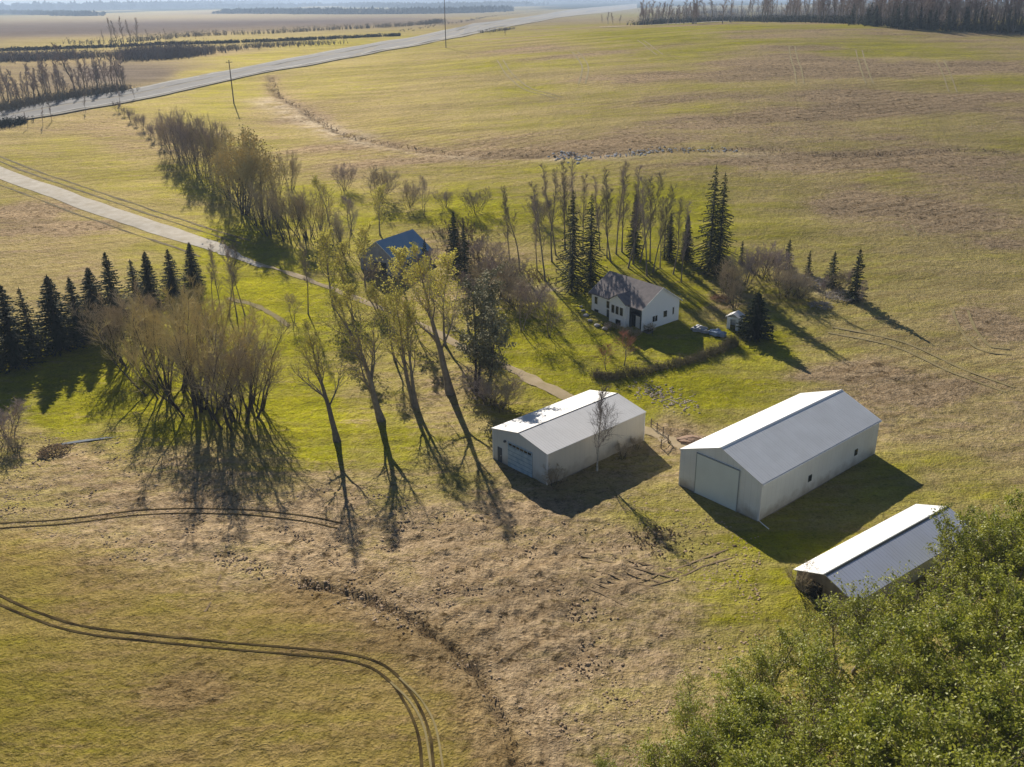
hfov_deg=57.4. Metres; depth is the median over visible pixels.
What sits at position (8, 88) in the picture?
roadside tree
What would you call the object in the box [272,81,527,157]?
dry weeds
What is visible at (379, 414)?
poplar tree
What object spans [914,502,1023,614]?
leafy tree
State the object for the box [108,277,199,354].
willow clump
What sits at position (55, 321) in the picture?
spruce tree
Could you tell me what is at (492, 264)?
bush
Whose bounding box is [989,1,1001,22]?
wood tree
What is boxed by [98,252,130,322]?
spruce tree
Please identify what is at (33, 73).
roadside tree
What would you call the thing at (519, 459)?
overhead door
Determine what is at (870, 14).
wood spruce
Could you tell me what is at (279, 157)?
willow clump
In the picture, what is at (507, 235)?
poplar tree
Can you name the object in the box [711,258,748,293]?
bush
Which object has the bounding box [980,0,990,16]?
wood tree
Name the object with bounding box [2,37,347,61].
scrub
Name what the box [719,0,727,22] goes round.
wood tree
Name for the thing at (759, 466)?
steel barn
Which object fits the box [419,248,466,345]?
poplar tree
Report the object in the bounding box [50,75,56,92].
roadside tree
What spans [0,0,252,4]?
sky
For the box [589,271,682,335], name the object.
house
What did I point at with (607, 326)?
shrub
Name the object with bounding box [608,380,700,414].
rubble
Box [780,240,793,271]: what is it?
spruce tree
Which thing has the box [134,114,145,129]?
shelterbelt bush
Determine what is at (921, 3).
wood tree
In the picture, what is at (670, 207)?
poplar tree
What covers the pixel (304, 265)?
bare tree
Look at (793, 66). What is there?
wheel track
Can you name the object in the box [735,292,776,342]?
spruce tree
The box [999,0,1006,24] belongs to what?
wood tree
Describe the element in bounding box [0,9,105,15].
distant wood
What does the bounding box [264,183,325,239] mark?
willow clump
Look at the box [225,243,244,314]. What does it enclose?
aspen tree
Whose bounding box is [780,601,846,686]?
leafy tree
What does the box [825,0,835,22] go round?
wood tree
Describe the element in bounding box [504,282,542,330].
bare tree
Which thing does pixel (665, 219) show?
poplar tree
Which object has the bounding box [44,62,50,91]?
roadside tree
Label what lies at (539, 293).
bush
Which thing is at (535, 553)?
soil clods
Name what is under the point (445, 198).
bush
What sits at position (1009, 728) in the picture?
leafy tree
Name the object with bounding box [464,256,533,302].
bush
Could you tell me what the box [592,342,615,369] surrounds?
ornamental tree
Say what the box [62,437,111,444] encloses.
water
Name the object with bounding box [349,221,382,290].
poplar tree
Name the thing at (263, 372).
willow clump
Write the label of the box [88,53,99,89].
roadside tree
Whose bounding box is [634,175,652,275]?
poplar tree
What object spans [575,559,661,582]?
wheel track
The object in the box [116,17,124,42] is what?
poplar
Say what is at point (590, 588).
wheel track
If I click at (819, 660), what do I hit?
leafy tree
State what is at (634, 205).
poplar tree
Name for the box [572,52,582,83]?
wheel track
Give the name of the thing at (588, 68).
wheel track
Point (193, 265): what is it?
spruce tree
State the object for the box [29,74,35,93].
roadside tree
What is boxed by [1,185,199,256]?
ditch
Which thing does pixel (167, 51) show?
scrub
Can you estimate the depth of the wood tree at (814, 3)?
688.33 m
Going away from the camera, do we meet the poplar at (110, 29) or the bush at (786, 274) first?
the bush at (786, 274)
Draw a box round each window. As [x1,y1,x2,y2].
[594,296,597,304]
[652,315,657,321]
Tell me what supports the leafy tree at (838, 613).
on the ground
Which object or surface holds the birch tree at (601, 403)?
on the ground
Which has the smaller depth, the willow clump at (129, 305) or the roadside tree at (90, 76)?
the willow clump at (129, 305)
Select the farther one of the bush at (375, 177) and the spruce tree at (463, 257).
the bush at (375, 177)
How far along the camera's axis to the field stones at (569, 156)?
263.20 m
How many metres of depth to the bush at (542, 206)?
217.35 m
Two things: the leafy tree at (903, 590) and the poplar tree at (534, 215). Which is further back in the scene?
the poplar tree at (534, 215)
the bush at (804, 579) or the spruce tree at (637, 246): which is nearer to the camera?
the bush at (804, 579)
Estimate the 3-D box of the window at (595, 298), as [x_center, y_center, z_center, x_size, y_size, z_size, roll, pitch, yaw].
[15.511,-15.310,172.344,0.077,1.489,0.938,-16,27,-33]
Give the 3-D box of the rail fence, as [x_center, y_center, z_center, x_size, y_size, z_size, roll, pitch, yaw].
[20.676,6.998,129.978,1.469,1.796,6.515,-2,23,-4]
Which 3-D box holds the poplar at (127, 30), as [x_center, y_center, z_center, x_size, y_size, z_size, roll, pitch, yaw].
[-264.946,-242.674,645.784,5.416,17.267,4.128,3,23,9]
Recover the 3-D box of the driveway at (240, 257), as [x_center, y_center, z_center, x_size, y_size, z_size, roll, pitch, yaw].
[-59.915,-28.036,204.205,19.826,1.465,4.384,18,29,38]
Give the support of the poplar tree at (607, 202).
on the ground
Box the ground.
[0,0,1023,766]
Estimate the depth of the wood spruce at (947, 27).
464.94 m
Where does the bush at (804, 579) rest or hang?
on the ground
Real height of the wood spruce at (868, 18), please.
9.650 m
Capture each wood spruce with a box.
[849,5,855,24]
[864,8,870,25]
[865,5,873,22]
[870,5,878,26]
[887,7,894,27]
[894,5,900,27]
[899,5,911,28]
[900,7,908,28]
[910,13,917,29]
[916,7,922,27]
[921,11,931,29]
[925,10,933,29]
[930,8,937,29]
[943,6,952,30]
[951,15,957,30]
[959,7,971,30]
[964,15,970,30]
[986,17,991,30]
[999,9,1006,31]
[1004,11,1010,29]
[1017,11,1023,28]
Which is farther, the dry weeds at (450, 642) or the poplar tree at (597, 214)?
the poplar tree at (597, 214)
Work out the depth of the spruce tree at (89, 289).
164.58 m
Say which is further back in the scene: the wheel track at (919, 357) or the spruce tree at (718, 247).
the spruce tree at (718, 247)
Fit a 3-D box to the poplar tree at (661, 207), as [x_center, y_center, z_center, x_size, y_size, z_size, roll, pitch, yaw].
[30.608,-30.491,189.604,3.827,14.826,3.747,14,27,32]
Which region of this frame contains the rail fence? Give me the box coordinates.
[650,418,668,447]
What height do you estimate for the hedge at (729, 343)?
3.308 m
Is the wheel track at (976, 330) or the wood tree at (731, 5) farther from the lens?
the wood tree at (731, 5)
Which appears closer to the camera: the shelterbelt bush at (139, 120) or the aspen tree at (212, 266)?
the aspen tree at (212, 266)
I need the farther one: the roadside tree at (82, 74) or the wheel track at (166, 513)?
the roadside tree at (82, 74)
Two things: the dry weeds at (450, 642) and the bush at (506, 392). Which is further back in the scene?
the bush at (506, 392)
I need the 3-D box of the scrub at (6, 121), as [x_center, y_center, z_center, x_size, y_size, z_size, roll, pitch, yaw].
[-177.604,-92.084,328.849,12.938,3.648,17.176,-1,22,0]
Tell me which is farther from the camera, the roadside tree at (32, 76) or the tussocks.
the roadside tree at (32, 76)
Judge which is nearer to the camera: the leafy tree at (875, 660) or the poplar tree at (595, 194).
the leafy tree at (875, 660)
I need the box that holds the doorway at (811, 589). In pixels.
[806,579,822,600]
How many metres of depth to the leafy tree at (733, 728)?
68.89 m
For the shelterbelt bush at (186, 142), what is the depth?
258.93 m
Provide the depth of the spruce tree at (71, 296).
161.91 m
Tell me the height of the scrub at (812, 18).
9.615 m
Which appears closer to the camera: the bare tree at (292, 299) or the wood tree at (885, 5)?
the bare tree at (292, 299)
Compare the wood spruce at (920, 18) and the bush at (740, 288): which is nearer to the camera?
the bush at (740, 288)
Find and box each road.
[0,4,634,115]
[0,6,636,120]
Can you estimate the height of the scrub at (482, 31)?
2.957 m
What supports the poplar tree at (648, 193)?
on the ground
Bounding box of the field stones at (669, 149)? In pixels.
[600,146,737,157]
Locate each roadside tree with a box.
[0,65,9,99]
[4,74,14,103]
[6,69,21,102]
[19,71,29,99]
[20,63,29,95]
[24,65,39,93]
[27,71,35,95]
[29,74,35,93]
[32,68,39,95]
[35,52,46,93]
[37,65,44,95]
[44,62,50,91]
[50,55,60,90]
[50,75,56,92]
[51,43,75,89]
[52,62,59,88]
[56,70,64,93]
[60,73,69,89]
[72,50,86,83]
[73,69,81,91]
[76,62,85,86]
[81,59,86,85]
[86,65,95,86]
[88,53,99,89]
[91,61,103,86]
[97,58,106,83]
[105,51,121,87]
[106,57,112,80]
[117,60,122,83]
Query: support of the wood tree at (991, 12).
on the ground
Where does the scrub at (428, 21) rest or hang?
on the ground
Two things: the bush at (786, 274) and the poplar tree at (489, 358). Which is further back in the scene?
the bush at (786, 274)
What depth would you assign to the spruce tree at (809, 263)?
187.19 m
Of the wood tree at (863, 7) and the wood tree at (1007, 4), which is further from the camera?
the wood tree at (863, 7)
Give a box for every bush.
[0,396,31,443]
[0,432,27,453]
[111,100,121,111]
[125,108,134,121]
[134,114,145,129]
[147,122,160,139]
[150,109,183,151]
[154,123,167,145]
[155,107,188,160]
[160,114,205,166]
[170,117,222,177]
[172,107,213,171]
[192,113,232,183]
[328,162,357,190]
[358,165,403,199]
[398,179,422,206]
[429,190,454,207]
[431,212,568,292]
[449,362,534,411]
[458,187,494,213]
[459,235,510,261]
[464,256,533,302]
[474,245,537,286]
[477,376,534,413]
[485,269,535,308]
[505,280,556,311]
[519,196,552,222]
[540,462,567,487]
[614,440,636,460]
[630,436,644,451]
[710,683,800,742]
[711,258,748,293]
[718,274,750,309]
[723,245,773,287]
[740,240,789,278]
[742,244,796,284]
[766,261,814,296]
[781,560,824,603]
[786,273,816,299]
[822,269,852,289]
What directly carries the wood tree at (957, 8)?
on the ground
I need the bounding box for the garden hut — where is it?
[725,310,743,330]
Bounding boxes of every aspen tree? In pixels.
[204,244,223,308]
[206,246,218,303]
[220,239,240,316]
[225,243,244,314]
[227,242,241,316]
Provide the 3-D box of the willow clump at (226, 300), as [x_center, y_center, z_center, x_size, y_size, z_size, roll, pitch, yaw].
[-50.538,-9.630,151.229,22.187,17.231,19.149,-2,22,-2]
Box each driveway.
[0,166,228,251]
[205,243,261,266]
[251,259,688,447]
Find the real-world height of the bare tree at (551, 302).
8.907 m
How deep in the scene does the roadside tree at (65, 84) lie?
381.17 m
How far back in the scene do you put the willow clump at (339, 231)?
199.19 m
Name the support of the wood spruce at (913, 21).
on the ground
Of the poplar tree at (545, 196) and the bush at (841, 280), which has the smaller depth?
the bush at (841, 280)
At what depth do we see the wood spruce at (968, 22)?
463.99 m
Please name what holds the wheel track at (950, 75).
on the ground
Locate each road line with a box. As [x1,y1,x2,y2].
[0,9,575,111]
[15,7,636,118]
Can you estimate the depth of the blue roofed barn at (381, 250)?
193.49 m
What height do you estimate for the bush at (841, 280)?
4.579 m
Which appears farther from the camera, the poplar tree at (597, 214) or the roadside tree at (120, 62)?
the roadside tree at (120, 62)
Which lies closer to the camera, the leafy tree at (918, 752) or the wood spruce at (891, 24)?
the leafy tree at (918, 752)
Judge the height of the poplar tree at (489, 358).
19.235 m
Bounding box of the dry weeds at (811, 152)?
[588,146,1014,158]
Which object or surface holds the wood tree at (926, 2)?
on the ground
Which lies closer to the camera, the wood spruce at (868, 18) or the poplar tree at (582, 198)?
the poplar tree at (582, 198)
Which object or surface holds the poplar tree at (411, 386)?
on the ground
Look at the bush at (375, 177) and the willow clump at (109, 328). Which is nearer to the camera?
the willow clump at (109, 328)
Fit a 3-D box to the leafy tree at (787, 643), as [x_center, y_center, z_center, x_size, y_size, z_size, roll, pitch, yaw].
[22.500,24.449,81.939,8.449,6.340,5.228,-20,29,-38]
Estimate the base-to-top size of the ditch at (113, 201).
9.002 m
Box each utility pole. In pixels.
[226,60,234,103]
[444,0,445,45]
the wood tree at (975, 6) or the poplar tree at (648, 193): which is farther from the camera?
the wood tree at (975, 6)
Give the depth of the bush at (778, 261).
183.59 m
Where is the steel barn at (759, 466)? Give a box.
[678,389,881,528]
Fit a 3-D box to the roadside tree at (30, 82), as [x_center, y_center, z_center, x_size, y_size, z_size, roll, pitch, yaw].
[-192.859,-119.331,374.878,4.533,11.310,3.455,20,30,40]
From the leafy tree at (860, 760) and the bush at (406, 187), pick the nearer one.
the leafy tree at (860, 760)
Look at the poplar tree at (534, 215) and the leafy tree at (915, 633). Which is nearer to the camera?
the leafy tree at (915, 633)
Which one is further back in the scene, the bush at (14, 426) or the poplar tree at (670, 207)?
the poplar tree at (670, 207)
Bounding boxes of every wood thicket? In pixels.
[638,0,1023,32]
[671,0,1022,21]
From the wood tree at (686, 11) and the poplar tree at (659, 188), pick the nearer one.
the poplar tree at (659, 188)
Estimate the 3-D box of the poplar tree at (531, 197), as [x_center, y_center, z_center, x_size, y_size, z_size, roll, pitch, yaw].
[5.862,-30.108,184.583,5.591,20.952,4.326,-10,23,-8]
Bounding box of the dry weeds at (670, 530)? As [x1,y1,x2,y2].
[622,519,706,559]
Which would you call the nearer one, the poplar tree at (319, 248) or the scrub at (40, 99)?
the poplar tree at (319, 248)
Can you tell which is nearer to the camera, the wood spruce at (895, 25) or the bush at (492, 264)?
the bush at (492, 264)
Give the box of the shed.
[793,504,976,617]
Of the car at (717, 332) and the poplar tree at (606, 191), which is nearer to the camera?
the car at (717, 332)
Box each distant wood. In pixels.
[0,0,701,10]
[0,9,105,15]
[6,0,548,7]
[212,5,513,13]
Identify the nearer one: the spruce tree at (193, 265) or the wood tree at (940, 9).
the spruce tree at (193, 265)
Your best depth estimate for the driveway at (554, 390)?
148.46 m
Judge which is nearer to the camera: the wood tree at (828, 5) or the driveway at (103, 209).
the driveway at (103, 209)
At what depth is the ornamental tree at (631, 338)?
151.19 m
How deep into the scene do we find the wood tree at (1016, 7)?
459.08 m
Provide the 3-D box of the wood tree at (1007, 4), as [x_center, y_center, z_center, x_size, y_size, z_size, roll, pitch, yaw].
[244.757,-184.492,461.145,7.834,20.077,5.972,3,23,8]
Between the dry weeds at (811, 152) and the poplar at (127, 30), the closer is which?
the dry weeds at (811, 152)
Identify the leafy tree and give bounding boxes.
[589,744,616,766]
[616,741,675,766]
[621,714,722,766]
[642,732,709,766]
[656,727,742,766]
[663,666,712,730]
[687,684,790,766]
[694,640,789,707]
[704,660,805,752]
[708,704,803,766]
[709,713,828,766]
[722,619,813,689]
[776,656,853,766]
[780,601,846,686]
[789,620,911,736]
[791,675,954,766]
[802,689,956,766]
[803,594,910,681]
[827,572,939,660]
[836,609,988,719]
[857,549,984,641]
[866,675,1023,766]
[875,706,1023,766]
[882,584,1019,711]
[909,706,1021,766]
[910,657,1023,766]
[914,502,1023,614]
[931,559,1023,681]
[944,512,1023,636]
[946,633,1023,755]
[965,485,1023,584]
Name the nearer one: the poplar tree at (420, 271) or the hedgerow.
the poplar tree at (420, 271)
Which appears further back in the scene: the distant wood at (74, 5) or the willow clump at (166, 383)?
the distant wood at (74, 5)
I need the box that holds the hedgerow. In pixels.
[0,33,400,50]
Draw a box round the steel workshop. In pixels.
[491,390,645,484]
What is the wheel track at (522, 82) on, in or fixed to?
on the ground
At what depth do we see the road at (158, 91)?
442.11 m
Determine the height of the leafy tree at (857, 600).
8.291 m
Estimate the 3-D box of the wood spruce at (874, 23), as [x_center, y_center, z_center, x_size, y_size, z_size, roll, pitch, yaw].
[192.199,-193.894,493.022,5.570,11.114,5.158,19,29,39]
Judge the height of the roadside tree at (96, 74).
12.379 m
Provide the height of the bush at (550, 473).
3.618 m
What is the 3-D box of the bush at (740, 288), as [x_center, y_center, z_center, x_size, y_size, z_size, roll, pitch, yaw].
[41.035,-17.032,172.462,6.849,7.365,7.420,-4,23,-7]
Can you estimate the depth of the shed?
97.52 m
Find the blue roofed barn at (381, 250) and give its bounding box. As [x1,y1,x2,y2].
[359,229,431,275]
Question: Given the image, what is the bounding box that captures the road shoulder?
[0,3,636,118]
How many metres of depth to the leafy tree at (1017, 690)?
69.92 m
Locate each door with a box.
[374,262,386,274]
[498,447,501,462]
[508,441,531,476]
[635,316,639,328]
[695,454,738,510]
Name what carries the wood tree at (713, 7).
on the ground
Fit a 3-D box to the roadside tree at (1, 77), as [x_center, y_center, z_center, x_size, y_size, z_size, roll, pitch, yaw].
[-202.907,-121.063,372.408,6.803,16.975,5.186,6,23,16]
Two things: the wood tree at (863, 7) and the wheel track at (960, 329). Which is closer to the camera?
the wheel track at (960, 329)
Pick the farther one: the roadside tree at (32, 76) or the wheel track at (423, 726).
the roadside tree at (32, 76)
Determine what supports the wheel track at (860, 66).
on the ground
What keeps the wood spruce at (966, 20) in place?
on the ground
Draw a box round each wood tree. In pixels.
[650,0,655,24]
[659,3,665,18]
[682,3,686,18]
[684,0,688,22]
[708,0,716,21]
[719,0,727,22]
[728,0,735,22]
[760,0,767,21]
[762,0,768,22]
[794,0,800,19]
[804,0,811,15]
[812,0,816,14]
[817,1,823,22]
[820,0,827,22]
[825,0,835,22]
[832,0,840,21]
[838,0,847,16]
[844,0,853,14]
[852,0,862,23]
[858,0,864,19]
[860,0,867,16]
[878,0,884,16]
[881,0,886,25]
[886,0,891,25]
[888,0,897,17]
[896,0,911,21]
[901,0,907,21]
[908,0,915,23]
[913,0,922,26]
[917,0,929,14]
[920,0,928,27]
[928,0,941,22]
[932,0,944,27]
[932,0,947,22]
[953,0,961,25]
[959,0,966,23]
[964,0,973,23]
[971,0,982,22]
[973,0,984,20]
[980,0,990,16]
[988,0,997,16]
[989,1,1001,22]
[994,0,1000,24]
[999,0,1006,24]
[1003,0,1013,23]
[1011,0,1023,28]
[1012,0,1023,22]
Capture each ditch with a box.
[0,156,249,240]
[0,161,240,242]
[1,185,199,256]
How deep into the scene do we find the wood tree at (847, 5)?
563.76 m
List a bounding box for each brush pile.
[37,443,76,459]
[710,294,729,301]
[779,274,825,287]
[807,300,832,309]
[824,289,862,300]
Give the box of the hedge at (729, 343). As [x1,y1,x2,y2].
[589,332,744,382]
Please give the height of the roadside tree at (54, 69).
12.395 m
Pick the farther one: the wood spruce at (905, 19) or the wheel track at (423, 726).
the wood spruce at (905, 19)
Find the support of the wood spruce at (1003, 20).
on the ground
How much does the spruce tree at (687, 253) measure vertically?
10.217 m
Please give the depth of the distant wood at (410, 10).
3083.14 m
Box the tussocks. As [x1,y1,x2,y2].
[0,430,760,739]
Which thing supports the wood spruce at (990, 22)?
on the ground
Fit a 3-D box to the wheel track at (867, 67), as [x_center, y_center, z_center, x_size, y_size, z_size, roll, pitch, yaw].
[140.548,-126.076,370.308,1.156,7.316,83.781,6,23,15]
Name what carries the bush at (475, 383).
on the ground
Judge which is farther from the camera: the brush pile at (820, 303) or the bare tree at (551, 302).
the brush pile at (820, 303)
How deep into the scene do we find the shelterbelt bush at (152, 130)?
303.06 m
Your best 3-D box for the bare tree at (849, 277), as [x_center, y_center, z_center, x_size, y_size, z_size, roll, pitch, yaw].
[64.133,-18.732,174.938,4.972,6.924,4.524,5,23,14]
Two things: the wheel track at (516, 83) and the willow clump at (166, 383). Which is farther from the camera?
the wheel track at (516, 83)
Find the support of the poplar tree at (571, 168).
on the ground
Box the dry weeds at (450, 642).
[304,585,524,763]
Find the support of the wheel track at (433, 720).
on the ground
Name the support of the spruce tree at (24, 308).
on the ground
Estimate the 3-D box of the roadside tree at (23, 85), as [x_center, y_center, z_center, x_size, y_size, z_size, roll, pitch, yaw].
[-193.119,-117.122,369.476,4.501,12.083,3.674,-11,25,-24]
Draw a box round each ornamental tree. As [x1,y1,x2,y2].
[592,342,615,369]
[613,329,639,364]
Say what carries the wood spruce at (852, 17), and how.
on the ground
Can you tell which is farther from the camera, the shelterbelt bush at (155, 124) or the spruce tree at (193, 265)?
the shelterbelt bush at (155, 124)
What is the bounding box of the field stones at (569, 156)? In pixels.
[547,151,594,162]
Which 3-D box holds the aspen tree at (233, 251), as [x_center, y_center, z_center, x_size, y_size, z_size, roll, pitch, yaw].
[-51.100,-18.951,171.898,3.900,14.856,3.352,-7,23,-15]
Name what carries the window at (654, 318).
in the house
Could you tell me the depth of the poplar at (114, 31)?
648.21 m
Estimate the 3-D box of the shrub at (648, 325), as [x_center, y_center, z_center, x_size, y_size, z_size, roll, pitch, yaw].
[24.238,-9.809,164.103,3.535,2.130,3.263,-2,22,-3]
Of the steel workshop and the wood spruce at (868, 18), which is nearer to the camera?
the steel workshop
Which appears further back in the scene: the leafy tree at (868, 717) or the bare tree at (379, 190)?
the bare tree at (379, 190)
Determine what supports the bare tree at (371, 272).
on the ground
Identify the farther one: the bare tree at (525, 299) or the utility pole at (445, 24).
the utility pole at (445, 24)
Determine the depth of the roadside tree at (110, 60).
400.05 m
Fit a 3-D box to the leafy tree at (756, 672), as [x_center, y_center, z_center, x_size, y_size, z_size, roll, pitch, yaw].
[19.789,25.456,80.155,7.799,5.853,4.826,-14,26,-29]
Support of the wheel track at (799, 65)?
on the ground
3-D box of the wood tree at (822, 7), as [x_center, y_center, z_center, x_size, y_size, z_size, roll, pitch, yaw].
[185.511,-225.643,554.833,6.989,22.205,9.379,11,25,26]
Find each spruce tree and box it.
[0,285,49,373]
[0,337,9,372]
[14,287,56,363]
[29,275,86,356]
[62,277,100,343]
[79,268,117,336]
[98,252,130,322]
[120,259,155,312]
[138,252,163,304]
[159,249,187,298]
[180,242,206,288]
[419,238,427,273]
[445,212,462,273]
[455,223,473,275]
[551,189,592,296]
[573,194,607,290]
[624,196,643,257]
[661,213,677,260]
[677,215,695,262]
[690,165,729,275]
[700,173,737,280]
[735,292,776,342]
[738,241,744,263]
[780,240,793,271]
[803,251,813,275]
[821,250,841,288]
[841,249,868,302]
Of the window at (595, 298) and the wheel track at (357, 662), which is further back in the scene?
the window at (595, 298)
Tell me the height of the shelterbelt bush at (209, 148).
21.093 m
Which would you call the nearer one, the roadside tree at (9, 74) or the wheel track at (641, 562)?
the wheel track at (641, 562)
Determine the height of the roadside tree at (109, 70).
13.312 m
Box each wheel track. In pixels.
[0,508,341,523]
[0,512,337,528]
[0,594,434,766]
[0,603,422,766]
[204,574,221,611]
[390,681,431,766]
[399,677,443,766]
[497,60,554,97]
[503,59,561,96]
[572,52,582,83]
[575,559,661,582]
[578,52,588,83]
[581,555,671,577]
[582,572,617,583]
[583,586,621,603]
[586,550,681,572]
[588,580,631,598]
[595,570,651,588]
[635,548,727,581]
[648,556,734,585]
[788,46,796,83]
[794,46,804,83]
[828,332,1005,391]
[832,326,1013,387]
[855,50,866,83]
[862,50,873,83]
[936,60,949,91]
[943,60,957,91]
[951,309,1010,354]
[967,310,1008,348]
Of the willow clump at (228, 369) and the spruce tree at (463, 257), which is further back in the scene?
the spruce tree at (463, 257)
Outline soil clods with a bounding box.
[370,483,673,621]
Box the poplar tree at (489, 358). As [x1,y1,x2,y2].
[451,261,518,391]
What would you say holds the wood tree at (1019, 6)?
on the ground
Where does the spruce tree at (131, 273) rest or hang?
on the ground
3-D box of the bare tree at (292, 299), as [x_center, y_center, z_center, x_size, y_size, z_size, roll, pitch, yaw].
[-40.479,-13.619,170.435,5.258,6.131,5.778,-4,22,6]
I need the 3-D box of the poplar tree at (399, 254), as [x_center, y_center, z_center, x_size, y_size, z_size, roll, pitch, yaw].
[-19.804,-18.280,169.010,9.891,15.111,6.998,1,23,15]
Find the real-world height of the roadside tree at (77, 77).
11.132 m
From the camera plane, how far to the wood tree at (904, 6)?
481.00 m
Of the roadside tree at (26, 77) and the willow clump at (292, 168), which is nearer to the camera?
the willow clump at (292, 168)
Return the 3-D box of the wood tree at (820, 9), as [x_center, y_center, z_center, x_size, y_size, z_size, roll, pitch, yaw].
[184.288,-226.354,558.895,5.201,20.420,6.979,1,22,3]
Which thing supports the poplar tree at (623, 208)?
on the ground
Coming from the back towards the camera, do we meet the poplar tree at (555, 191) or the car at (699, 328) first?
the poplar tree at (555, 191)
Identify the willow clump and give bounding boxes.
[66,289,170,367]
[86,290,227,398]
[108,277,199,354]
[116,283,275,418]
[126,273,262,371]
[164,313,298,430]
[191,124,288,214]
[191,318,288,412]
[201,122,244,198]
[228,150,279,225]
[228,181,292,237]
[255,145,290,196]
[262,186,308,241]
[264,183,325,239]
[277,151,302,190]
[295,191,333,239]
[309,205,358,256]
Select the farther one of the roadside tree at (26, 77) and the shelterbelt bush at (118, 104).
the roadside tree at (26, 77)
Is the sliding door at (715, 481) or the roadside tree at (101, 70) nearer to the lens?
the sliding door at (715, 481)
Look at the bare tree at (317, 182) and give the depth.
219.77 m
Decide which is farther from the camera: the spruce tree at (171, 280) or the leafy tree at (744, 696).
the spruce tree at (171, 280)
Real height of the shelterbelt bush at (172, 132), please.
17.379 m
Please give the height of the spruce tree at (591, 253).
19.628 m
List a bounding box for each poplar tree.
[283,319,355,442]
[306,225,348,305]
[312,286,393,421]
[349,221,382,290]
[366,287,434,408]
[378,245,419,308]
[389,242,472,395]
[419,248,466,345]
[451,261,518,391]
[499,185,520,269]
[503,201,510,258]
[528,180,549,280]
[529,194,541,269]
[537,164,556,254]
[544,167,563,261]
[556,158,570,249]
[558,180,571,260]
[564,151,587,252]
[576,173,589,247]
[590,176,601,249]
[593,185,608,238]
[599,167,614,261]
[601,189,615,257]
[613,162,631,251]
[614,161,631,253]
[622,164,644,263]
[627,176,652,267]
[628,184,639,255]
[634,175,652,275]
[639,170,666,261]
[643,177,656,261]
[652,183,679,271]
[655,196,666,267]
[660,195,669,257]
[672,196,686,273]
[674,201,691,281]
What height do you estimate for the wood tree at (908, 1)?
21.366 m
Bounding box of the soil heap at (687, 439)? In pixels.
[676,435,701,443]
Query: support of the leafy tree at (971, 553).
on the ground
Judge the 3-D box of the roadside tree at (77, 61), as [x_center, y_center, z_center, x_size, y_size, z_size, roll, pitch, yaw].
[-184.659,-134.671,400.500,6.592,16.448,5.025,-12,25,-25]
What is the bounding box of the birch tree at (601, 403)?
[586,383,622,470]
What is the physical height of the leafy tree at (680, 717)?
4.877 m
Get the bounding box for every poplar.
[106,19,111,42]
[110,20,117,43]
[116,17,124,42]
[125,19,131,42]
[132,17,137,42]
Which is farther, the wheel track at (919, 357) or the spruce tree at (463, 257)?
the spruce tree at (463, 257)
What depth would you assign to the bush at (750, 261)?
181.50 m
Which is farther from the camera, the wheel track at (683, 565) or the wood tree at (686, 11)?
the wood tree at (686, 11)
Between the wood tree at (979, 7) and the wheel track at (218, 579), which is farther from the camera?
the wood tree at (979, 7)
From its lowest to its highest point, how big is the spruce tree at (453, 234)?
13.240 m
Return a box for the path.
[227,297,289,325]
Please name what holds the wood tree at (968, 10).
on the ground
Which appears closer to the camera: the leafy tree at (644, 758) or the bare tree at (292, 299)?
the leafy tree at (644, 758)
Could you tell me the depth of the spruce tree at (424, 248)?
190.61 m
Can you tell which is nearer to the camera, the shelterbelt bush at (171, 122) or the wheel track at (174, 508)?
the wheel track at (174, 508)
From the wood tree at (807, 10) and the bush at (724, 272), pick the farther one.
the wood tree at (807, 10)
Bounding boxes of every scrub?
[0,46,99,62]
[0,81,138,112]
[0,115,33,127]
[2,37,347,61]
[62,18,446,44]
[97,38,229,61]
[400,5,596,30]
[478,26,514,32]
[626,14,1023,34]
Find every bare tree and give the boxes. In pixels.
[282,293,300,322]
[297,241,316,313]
[307,175,334,221]
[328,238,355,294]
[330,194,358,230]
[330,282,372,343]
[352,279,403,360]
[355,260,395,303]
[368,183,390,234]
[413,175,431,214]
[413,246,457,296]
[437,271,483,330]
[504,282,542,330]
[533,290,564,336]
[816,277,836,306]
[842,267,861,293]
[856,281,872,303]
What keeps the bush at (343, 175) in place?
on the ground
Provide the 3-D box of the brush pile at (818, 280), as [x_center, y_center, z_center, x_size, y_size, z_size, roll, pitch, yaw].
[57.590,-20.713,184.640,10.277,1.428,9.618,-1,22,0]
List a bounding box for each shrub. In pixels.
[604,322,619,329]
[625,327,641,337]
[643,322,656,333]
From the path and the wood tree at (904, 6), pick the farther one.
the wood tree at (904, 6)
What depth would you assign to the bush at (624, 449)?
123.87 m
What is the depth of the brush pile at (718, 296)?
177.01 m
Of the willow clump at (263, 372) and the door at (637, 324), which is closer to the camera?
the willow clump at (263, 372)
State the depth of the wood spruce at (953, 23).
468.05 m
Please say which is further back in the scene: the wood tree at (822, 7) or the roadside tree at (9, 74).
the wood tree at (822, 7)
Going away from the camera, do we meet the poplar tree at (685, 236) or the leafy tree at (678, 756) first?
the leafy tree at (678, 756)
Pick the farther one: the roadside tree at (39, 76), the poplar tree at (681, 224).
the roadside tree at (39, 76)
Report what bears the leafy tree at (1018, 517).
on the ground
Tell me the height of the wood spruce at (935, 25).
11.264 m
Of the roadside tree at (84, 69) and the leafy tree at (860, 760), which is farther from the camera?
the roadside tree at (84, 69)

